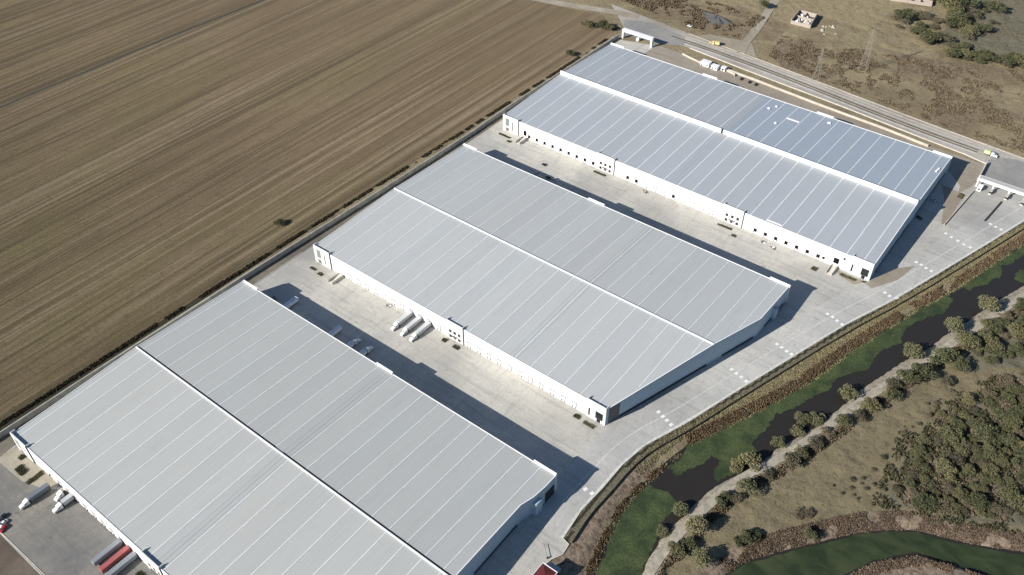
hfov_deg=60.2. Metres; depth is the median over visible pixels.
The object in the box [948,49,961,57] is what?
broadleaf tree
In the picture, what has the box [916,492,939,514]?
broadleaf tree
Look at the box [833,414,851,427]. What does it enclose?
broadleaf tree
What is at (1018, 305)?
broadleaf tree
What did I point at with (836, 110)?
retaining wall
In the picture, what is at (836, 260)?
roller door
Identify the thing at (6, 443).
wall verge
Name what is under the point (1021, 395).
thorn bush
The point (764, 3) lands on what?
broadleaf tree
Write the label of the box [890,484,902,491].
thorn bush
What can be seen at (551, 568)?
gatehouse
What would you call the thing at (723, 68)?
site office
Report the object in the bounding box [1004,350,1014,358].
broadleaf tree
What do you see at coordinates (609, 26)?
broadleaf tree
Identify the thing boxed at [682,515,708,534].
willow tree
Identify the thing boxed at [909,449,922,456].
broadleaf tree
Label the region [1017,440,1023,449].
willow tree
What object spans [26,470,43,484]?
planter bed
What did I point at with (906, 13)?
broadleaf tree
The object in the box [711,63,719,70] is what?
site office
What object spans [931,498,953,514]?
thorn bush
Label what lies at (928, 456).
broadleaf tree
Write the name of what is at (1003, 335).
thorn bush
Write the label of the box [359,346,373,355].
semi truck
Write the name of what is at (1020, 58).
broadleaf tree
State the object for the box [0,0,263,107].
field ditch
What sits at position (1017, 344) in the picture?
broadleaf tree
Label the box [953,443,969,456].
broadleaf tree
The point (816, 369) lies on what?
reed bed
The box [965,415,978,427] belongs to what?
willow tree
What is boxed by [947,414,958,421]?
broadleaf tree
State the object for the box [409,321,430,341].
semi truck
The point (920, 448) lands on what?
broadleaf tree
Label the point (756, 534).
broadleaf tree
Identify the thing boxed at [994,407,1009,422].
broadleaf tree
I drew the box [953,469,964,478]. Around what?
broadleaf tree
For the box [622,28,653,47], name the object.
entrance portal
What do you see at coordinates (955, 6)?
broadleaf tree
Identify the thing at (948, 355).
broadleaf tree
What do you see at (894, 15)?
thorn bush
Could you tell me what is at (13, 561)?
dirt ground
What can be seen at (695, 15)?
roadside scrub
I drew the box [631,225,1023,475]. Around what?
dry grass
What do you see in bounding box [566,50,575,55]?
broadleaf tree
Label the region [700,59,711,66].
site office
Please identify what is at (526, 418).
yard
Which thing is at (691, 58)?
yard wall
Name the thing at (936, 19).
thorn bush
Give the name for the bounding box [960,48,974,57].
broadleaf tree
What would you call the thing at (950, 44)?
thorn bush
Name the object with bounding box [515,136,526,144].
loading ramp
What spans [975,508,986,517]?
broadleaf tree
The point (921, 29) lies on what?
broadleaf tree
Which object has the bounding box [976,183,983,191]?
guard booth
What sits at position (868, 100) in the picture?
highway outer kerb
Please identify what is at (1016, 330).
broadleaf tree
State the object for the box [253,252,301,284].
yard kerb
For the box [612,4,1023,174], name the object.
highway
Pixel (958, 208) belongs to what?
lane wall
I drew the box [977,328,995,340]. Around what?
broadleaf tree
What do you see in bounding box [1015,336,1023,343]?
thorn bush
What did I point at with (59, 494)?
tractor unit
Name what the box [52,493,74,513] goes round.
semi truck
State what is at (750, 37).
side track
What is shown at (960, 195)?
planter bed
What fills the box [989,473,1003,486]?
broadleaf tree
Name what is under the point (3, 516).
parked car
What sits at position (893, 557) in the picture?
channel water
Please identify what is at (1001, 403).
thorn bush
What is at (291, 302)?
semi trailer
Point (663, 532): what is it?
willow tree
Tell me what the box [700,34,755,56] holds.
layby
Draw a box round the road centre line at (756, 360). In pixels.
[544,206,1022,527]
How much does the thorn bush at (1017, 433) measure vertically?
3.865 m
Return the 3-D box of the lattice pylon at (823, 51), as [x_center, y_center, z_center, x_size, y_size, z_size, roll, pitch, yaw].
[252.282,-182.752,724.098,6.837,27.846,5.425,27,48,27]
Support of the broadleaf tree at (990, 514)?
on the ground at (858, 450)
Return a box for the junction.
[624,20,684,45]
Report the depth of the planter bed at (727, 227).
584.34 m
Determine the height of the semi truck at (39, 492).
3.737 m
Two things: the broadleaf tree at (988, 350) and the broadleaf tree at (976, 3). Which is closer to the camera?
the broadleaf tree at (988, 350)
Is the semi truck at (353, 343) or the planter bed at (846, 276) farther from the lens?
the planter bed at (846, 276)
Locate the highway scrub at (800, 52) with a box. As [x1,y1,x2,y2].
[768,36,1023,151]
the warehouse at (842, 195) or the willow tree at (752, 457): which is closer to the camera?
the willow tree at (752, 457)
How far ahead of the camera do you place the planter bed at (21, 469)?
438.11 m
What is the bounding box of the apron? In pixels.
[643,45,984,191]
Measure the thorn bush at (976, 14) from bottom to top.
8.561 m
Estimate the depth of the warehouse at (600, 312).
524.63 m
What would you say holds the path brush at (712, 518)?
on the ground at (858, 450)
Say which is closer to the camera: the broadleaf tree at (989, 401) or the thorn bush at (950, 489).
the thorn bush at (950, 489)
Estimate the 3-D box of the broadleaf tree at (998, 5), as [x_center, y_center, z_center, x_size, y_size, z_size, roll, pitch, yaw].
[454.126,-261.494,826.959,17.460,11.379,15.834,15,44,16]
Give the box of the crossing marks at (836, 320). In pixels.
[826,312,843,325]
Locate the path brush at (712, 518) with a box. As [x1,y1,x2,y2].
[658,307,1023,574]
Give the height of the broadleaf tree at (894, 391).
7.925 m
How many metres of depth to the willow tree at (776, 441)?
449.47 m
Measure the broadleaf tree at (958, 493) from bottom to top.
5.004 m
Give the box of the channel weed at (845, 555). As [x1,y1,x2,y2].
[728,531,1023,574]
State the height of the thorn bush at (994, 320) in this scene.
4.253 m
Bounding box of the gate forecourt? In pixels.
[982,157,1023,188]
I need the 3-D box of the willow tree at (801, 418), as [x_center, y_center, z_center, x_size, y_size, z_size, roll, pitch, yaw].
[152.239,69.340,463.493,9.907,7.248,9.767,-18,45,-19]
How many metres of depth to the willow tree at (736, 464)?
439.27 m
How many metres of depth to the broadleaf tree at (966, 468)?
434.80 m
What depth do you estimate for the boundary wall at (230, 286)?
563.81 m
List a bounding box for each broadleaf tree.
[273,218,284,224]
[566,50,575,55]
[583,20,594,27]
[595,20,607,28]
[604,23,614,29]
[667,540,686,558]
[679,536,697,549]
[715,494,727,507]
[720,490,731,501]
[733,535,741,546]
[740,529,756,543]
[752,528,760,540]
[758,0,770,6]
[794,445,808,458]
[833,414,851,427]
[861,397,881,410]
[884,387,902,401]
[894,8,915,18]
[896,369,921,383]
[903,477,915,488]
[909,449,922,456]
[910,455,923,465]
[911,27,931,34]
[911,362,938,379]
[912,498,919,508]
[914,444,926,456]
[915,21,926,27]
[915,434,930,444]
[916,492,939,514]
[917,472,929,484]
[918,31,941,43]
[920,463,930,470]
[923,453,931,460]
[925,447,932,453]
[927,346,959,364]
[930,494,943,502]
[931,489,940,495]
[934,457,957,481]
[935,425,965,445]
[936,0,961,4]
[936,410,946,416]
[940,47,957,55]
[944,1,964,11]
[944,495,954,503]
[945,9,968,19]
[945,17,959,27]
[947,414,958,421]
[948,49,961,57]
[949,355,970,372]
[949,502,962,513]
[950,418,966,431]
[951,405,959,411]
[953,43,969,48]
[953,330,981,350]
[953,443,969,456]
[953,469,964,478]
[953,486,968,500]
[955,461,975,477]
[956,16,970,26]
[958,0,979,7]
[958,24,979,35]
[959,41,971,46]
[959,410,972,419]
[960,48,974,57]
[964,492,990,511]
[965,434,973,440]
[968,438,977,443]
[969,442,983,453]
[969,482,981,490]
[970,421,998,443]
[971,50,984,57]
[971,343,983,352]
[973,57,984,62]
[973,449,987,461]
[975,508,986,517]
[976,24,993,31]
[977,49,995,60]
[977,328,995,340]
[977,413,988,419]
[977,472,990,483]
[978,483,988,493]
[979,318,992,326]
[980,417,993,426]
[980,463,999,475]
[982,0,993,8]
[982,356,993,363]
[982,443,1002,460]
[984,335,1004,350]
[984,346,994,354]
[984,395,998,407]
[986,509,995,518]
[987,433,1005,445]
[988,0,1006,12]
[989,323,1003,334]
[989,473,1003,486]
[991,356,999,362]
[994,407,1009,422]
[994,452,1010,466]
[995,350,1006,357]
[996,318,1009,327]
[997,423,1009,431]
[998,431,1019,448]
[999,446,1012,456]
[999,484,1023,507]
[1001,391,1016,403]
[1002,54,1020,64]
[1002,475,1015,484]
[1003,416,1022,428]
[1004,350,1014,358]
[1004,406,1022,420]
[1006,384,1020,396]
[1007,322,1023,337]
[1008,344,1019,352]
[1011,341,1023,350]
[1012,302,1023,309]
[1012,384,1023,393]
[1013,54,1023,65]
[1013,404,1023,415]
[1013,444,1023,461]
[1016,297,1023,304]
[1016,318,1023,325]
[1016,349,1023,357]
[1017,467,1023,483]
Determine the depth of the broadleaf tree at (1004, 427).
455.87 m
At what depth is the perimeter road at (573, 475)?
489.81 m
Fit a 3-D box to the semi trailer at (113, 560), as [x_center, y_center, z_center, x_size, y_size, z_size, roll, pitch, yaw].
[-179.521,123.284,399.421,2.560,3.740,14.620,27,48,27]
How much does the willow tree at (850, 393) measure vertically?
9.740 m
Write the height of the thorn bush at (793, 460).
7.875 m
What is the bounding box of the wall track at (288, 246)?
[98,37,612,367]
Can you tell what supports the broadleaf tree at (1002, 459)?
on the ground at (858, 450)
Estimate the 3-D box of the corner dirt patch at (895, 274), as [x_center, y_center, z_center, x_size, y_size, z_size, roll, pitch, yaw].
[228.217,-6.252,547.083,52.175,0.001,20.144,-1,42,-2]
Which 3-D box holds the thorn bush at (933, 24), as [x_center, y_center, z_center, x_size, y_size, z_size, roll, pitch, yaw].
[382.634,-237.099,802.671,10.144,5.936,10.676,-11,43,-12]
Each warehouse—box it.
[9,280,556,574]
[313,143,790,425]
[503,43,952,280]
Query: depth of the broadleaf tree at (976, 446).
445.90 m
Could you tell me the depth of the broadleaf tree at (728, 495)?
424.15 m
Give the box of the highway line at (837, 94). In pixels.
[685,38,977,147]
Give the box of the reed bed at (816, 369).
[585,232,1023,573]
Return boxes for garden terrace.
[0,446,60,486]
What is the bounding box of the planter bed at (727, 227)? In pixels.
[717,223,731,229]
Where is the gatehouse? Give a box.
[533,562,560,574]
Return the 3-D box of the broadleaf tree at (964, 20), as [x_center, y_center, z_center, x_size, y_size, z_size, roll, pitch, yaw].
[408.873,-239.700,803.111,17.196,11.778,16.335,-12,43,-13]
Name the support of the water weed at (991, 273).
on the ground at (858, 450)
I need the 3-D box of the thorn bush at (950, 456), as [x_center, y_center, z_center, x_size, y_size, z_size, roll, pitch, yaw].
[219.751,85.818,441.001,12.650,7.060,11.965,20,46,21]
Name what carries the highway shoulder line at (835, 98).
on the highway
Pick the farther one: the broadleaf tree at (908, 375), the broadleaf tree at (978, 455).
the broadleaf tree at (908, 375)
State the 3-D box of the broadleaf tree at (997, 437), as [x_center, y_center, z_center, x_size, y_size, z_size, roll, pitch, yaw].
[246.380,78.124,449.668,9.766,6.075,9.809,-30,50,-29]
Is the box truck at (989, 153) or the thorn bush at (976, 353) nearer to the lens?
the thorn bush at (976, 353)
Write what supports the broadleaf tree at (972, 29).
on the ground at (858, 450)
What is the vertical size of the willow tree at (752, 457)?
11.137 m
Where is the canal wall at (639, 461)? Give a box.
[572,228,1023,542]
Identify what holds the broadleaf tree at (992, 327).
on the ground at (858, 450)
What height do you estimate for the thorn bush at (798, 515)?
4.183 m
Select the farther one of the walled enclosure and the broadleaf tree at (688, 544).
the walled enclosure
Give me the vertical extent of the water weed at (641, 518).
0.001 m
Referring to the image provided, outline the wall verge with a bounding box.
[0,39,619,456]
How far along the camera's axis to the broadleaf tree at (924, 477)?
432.56 m
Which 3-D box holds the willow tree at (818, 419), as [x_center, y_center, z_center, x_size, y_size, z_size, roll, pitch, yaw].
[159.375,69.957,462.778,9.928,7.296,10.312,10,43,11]
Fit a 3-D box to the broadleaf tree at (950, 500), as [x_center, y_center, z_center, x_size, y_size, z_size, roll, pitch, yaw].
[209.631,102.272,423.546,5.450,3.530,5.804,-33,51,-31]
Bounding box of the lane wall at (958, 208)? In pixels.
[944,191,972,224]
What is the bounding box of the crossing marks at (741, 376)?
[730,368,747,382]
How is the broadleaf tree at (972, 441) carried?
on the ground at (858, 450)
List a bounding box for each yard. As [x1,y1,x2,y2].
[0,40,1016,574]
[0,463,153,574]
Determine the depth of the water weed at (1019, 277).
550.67 m
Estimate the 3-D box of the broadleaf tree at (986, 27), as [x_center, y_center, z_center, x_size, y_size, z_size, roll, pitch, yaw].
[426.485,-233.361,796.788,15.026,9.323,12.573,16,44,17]
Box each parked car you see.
[0,513,6,521]
[0,519,7,527]
[0,524,7,532]
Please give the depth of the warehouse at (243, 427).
427.15 m
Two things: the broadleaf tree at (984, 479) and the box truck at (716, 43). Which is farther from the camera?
the box truck at (716, 43)
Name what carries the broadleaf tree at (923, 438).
on the ground at (858, 450)
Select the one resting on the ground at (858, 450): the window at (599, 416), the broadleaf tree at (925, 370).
the broadleaf tree at (925, 370)
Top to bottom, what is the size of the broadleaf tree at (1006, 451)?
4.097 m
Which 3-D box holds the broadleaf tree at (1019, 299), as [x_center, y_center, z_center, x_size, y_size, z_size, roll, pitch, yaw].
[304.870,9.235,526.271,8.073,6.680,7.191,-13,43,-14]
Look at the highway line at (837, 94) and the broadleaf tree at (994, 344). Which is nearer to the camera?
the broadleaf tree at (994, 344)
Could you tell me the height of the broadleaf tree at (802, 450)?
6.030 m
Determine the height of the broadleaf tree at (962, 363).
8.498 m
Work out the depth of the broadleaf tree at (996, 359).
491.18 m
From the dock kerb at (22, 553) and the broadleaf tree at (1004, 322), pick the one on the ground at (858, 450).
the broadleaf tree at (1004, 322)
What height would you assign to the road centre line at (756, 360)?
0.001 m
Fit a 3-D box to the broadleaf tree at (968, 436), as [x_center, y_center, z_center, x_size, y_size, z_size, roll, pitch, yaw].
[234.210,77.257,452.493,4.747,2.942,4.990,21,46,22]
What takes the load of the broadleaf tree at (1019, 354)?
on the ground at (858, 450)
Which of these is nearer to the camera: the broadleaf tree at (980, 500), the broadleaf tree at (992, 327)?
the broadleaf tree at (980, 500)
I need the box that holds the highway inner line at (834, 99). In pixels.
[684,43,976,153]
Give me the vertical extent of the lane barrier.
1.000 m
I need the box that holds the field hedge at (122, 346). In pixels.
[0,38,607,426]
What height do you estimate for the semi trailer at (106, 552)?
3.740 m
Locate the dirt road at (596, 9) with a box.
[533,0,639,18]
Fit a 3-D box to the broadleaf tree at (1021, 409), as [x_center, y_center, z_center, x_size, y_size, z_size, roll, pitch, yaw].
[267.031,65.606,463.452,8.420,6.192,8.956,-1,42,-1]
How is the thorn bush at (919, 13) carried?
on the ground at (858, 450)
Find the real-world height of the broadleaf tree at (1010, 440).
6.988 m
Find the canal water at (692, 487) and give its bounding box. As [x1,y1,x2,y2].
[586,248,1023,574]
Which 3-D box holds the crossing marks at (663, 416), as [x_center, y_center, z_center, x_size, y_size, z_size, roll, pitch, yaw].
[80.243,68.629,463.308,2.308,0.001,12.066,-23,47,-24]
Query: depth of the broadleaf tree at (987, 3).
831.83 m
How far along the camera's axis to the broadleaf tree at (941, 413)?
463.37 m
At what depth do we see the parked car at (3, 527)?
412.45 m
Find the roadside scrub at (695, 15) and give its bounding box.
[621,0,764,37]
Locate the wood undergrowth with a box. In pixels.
[895,379,1023,522]
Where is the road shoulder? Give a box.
[561,219,1023,537]
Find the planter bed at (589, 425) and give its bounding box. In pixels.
[583,420,594,428]
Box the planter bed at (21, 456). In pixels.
[18,454,25,459]
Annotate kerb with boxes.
[1,533,44,574]
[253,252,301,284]
[532,221,1023,574]
[689,33,1023,158]
[690,48,985,163]
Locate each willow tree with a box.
[656,523,669,537]
[672,501,689,516]
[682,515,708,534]
[691,548,711,568]
[729,458,743,473]
[734,476,757,496]
[736,451,761,471]
[770,435,785,447]
[789,424,805,437]
[793,411,811,426]
[803,526,817,541]
[809,411,825,426]
[837,384,859,400]
[903,341,925,358]
[944,316,964,333]
[962,392,975,404]
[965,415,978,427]
[977,294,1001,311]
[1009,457,1019,465]
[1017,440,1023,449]
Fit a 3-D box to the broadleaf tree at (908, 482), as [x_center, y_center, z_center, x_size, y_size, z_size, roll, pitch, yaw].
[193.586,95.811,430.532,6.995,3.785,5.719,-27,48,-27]
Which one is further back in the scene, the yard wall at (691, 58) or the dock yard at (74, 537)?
the yard wall at (691, 58)
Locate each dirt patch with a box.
[836,266,914,288]
[941,184,961,223]
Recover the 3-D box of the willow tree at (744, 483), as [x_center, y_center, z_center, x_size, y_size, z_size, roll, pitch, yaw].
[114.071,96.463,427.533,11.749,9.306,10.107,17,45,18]
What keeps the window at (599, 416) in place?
in the warehouse at (600, 312)
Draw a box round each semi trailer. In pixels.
[91,538,122,565]
[98,545,130,573]
[105,551,137,574]
[283,296,298,308]
[328,325,341,335]
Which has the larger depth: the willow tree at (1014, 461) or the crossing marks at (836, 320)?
the crossing marks at (836, 320)
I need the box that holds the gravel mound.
[701,12,734,24]
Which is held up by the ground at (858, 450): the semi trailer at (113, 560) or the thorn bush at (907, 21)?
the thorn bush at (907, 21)
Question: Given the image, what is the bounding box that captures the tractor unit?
[54,490,66,501]
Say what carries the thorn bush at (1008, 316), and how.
on the ground at (858, 450)
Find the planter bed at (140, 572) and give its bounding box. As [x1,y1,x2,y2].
[135,570,145,574]
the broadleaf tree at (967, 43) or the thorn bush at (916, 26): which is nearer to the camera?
the broadleaf tree at (967, 43)
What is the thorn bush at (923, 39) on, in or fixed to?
on the ground at (858, 450)
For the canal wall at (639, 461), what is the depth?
484.63 m
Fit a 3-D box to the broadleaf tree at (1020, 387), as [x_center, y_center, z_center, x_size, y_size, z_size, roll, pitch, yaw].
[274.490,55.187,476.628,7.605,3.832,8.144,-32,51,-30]
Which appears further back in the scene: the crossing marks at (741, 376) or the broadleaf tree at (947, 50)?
the broadleaf tree at (947, 50)
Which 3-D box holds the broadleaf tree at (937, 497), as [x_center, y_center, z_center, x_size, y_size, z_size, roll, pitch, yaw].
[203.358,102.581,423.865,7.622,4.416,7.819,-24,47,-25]
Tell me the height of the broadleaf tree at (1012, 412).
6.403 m
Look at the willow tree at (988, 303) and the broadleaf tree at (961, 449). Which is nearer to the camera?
the broadleaf tree at (961, 449)
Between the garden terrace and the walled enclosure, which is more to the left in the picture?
the garden terrace
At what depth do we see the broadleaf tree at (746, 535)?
406.16 m
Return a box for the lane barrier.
[984,201,1001,220]
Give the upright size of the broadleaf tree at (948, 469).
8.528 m
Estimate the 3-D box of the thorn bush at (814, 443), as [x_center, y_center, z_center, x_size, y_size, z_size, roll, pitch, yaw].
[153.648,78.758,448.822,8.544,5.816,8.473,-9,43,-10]
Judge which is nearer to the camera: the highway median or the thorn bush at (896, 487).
the thorn bush at (896, 487)
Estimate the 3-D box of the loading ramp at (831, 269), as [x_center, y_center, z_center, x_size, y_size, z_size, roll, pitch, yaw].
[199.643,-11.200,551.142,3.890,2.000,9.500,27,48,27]
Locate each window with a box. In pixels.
[595,411,602,420]
[860,268,868,276]
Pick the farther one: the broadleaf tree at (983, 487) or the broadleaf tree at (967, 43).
the broadleaf tree at (967, 43)
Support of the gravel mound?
on the ground at (858, 450)
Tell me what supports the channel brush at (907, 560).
on the ground at (858, 450)
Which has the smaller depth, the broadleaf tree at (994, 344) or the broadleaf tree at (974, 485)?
the broadleaf tree at (974, 485)
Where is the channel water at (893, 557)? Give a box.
[725,530,1023,574]
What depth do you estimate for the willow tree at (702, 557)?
395.17 m
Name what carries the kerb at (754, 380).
on the ground at (858, 450)
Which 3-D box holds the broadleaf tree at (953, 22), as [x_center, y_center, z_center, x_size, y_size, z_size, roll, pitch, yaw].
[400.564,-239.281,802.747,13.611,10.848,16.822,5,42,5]
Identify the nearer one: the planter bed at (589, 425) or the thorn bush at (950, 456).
the thorn bush at (950, 456)
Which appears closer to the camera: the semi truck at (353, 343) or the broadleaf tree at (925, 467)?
the broadleaf tree at (925, 467)
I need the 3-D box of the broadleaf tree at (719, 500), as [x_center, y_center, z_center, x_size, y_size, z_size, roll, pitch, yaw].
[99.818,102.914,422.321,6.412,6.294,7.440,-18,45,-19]
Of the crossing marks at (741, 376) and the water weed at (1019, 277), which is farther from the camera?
the water weed at (1019, 277)
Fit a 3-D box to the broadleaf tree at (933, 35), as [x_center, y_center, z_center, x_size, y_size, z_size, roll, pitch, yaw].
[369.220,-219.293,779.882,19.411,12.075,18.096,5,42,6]
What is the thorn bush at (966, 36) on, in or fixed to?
on the ground at (858, 450)
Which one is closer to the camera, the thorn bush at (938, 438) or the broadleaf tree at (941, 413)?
the thorn bush at (938, 438)
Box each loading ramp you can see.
[328,272,343,284]
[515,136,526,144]
[825,264,837,275]
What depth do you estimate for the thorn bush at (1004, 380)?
479.70 m
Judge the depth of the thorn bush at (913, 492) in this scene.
426.88 m
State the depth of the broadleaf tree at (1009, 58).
747.12 m
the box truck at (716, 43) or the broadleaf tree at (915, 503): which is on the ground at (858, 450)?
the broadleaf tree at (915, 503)
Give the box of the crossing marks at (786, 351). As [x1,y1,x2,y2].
[775,343,792,355]
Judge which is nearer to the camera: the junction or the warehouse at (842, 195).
the warehouse at (842, 195)
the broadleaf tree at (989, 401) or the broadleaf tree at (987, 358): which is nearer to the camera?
the broadleaf tree at (989, 401)
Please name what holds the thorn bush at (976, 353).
on the ground at (858, 450)
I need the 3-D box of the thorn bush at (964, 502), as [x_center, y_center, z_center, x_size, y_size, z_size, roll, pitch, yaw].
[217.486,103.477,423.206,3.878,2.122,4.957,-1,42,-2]
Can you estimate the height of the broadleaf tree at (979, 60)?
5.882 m
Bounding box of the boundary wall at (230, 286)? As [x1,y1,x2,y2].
[0,34,618,437]
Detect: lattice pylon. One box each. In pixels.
[811,49,825,81]
[857,28,875,72]
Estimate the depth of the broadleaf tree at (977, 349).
497.42 m
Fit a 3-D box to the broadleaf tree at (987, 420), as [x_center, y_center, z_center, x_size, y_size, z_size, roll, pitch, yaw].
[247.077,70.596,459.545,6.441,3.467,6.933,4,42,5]
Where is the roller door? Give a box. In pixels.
[833,257,839,263]
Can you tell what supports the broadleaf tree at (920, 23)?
on the ground at (858, 450)
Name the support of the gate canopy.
on the gate forecourt
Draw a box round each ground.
[0,0,1023,574]
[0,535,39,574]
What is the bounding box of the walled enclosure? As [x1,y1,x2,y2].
[890,0,932,6]
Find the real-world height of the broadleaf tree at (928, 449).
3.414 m
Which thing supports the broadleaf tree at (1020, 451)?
on the ground at (858, 450)
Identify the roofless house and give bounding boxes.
[790,9,816,27]
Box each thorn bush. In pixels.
[729,493,743,503]
[762,467,773,480]
[783,451,801,467]
[791,507,804,519]
[803,508,814,518]
[807,434,823,448]
[819,427,835,438]
[852,409,866,422]
[885,376,902,388]
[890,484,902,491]
[891,12,903,19]
[899,18,909,23]
[906,25,918,33]
[906,470,918,479]
[907,489,919,497]
[914,10,930,17]
[919,14,931,19]
[919,34,934,43]
[927,479,935,485]
[928,22,938,29]
[929,434,947,445]
[930,16,945,22]
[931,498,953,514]
[936,30,955,41]
[938,375,953,386]
[940,446,964,468]
[942,480,955,493]
[945,41,956,47]
[955,438,973,452]
[961,34,974,39]
[961,499,969,507]
[965,8,982,17]
[967,405,979,415]
[971,350,981,355]
[984,389,997,397]
[988,501,1003,514]
[991,317,998,322]
[995,398,1012,411]
[996,373,1014,387]
[999,333,1011,338]
[1001,311,1013,320]
[1002,60,1012,66]
[1003,507,1012,516]
[1008,428,1023,437]
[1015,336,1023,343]
[1017,392,1023,402]
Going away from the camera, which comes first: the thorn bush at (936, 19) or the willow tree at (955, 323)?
the willow tree at (955, 323)
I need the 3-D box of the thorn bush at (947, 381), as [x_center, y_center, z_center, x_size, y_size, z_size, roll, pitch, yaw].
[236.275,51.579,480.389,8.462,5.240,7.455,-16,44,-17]
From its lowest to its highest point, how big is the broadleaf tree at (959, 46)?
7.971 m
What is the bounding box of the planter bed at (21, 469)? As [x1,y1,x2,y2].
[14,464,27,475]
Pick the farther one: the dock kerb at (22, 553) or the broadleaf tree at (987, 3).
the broadleaf tree at (987, 3)
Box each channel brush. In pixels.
[717,510,1023,572]
[851,555,983,574]
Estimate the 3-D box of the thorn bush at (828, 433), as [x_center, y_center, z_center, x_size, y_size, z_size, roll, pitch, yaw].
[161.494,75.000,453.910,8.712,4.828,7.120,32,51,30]
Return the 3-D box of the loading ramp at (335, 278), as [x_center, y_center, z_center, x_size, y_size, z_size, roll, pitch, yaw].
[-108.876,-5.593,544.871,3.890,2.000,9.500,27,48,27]
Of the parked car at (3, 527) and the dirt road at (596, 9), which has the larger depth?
the dirt road at (596, 9)
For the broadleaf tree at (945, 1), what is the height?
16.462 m
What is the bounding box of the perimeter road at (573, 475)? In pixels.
[526,194,1023,536]
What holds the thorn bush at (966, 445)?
on the ground at (858, 450)
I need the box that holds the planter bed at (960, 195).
[957,193,964,198]
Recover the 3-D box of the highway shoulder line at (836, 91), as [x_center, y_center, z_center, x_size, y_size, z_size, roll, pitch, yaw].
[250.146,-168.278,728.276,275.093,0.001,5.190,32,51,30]
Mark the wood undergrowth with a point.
(971, 509)
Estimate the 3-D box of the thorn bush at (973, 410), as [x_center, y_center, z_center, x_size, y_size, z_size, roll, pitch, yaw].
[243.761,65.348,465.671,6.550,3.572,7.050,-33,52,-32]
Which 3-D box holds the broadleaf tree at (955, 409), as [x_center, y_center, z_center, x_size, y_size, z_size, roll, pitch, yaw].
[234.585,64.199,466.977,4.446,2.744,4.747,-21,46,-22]
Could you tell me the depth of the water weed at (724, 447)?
470.80 m
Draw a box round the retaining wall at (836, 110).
[711,63,928,146]
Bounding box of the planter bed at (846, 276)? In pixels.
[839,273,855,280]
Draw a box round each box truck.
[709,41,720,45]
[984,149,997,157]
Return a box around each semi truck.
[19,482,50,509]
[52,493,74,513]
[346,338,360,347]
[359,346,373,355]
[390,310,412,330]
[400,315,421,336]
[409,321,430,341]
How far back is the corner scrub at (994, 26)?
804.73 m
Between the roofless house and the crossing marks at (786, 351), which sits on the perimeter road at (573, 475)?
the crossing marks at (786, 351)
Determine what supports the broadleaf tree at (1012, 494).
on the ground at (858, 450)
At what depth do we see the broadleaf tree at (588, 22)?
800.89 m
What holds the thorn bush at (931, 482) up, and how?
on the ground at (858, 450)
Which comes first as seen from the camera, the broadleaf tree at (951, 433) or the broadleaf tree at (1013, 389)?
the broadleaf tree at (951, 433)
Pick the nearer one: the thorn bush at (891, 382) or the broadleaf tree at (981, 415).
the broadleaf tree at (981, 415)
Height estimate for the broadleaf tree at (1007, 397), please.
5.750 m
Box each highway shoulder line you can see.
[680,34,981,145]
[684,42,976,151]
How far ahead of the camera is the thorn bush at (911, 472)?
434.28 m
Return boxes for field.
[0,0,613,421]
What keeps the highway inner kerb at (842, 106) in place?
on the ground at (858, 450)
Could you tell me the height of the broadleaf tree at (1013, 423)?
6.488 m
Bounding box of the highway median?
[672,36,978,150]
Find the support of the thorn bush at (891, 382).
on the ground at (858, 450)
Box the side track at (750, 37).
[737,0,779,52]
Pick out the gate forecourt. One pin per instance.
(1008, 171)
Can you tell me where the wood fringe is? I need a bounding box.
[870,373,1023,534]
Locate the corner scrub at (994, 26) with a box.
[938,0,1023,52]
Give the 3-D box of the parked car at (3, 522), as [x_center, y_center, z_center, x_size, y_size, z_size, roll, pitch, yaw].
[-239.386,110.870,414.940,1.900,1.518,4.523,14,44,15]
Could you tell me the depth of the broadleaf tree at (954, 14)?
807.16 m
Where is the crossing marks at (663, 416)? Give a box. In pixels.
[656,410,673,425]
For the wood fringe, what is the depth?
438.71 m
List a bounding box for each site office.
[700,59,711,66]
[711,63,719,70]
[721,65,726,71]
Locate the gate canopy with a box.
[976,175,1023,195]
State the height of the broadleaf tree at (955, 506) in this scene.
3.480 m
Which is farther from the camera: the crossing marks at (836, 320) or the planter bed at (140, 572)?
the crossing marks at (836, 320)
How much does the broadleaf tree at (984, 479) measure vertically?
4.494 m
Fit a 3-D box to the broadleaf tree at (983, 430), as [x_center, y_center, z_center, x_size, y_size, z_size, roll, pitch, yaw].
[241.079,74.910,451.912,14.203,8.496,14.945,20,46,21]
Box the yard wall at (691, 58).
[682,53,700,62]
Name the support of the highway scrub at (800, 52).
on the ground at (858, 450)
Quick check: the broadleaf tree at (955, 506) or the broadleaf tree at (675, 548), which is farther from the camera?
the broadleaf tree at (955, 506)
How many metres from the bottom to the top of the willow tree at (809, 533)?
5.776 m
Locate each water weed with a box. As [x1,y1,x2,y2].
[596,484,676,574]
[666,294,952,481]
[960,244,1023,290]
[1014,270,1023,282]
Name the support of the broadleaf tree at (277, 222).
on the ground at (858, 450)
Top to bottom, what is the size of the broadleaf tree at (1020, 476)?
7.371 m
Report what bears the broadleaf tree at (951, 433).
on the ground at (858, 450)
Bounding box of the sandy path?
[643,291,1023,574]
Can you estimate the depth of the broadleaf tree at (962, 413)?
462.22 m

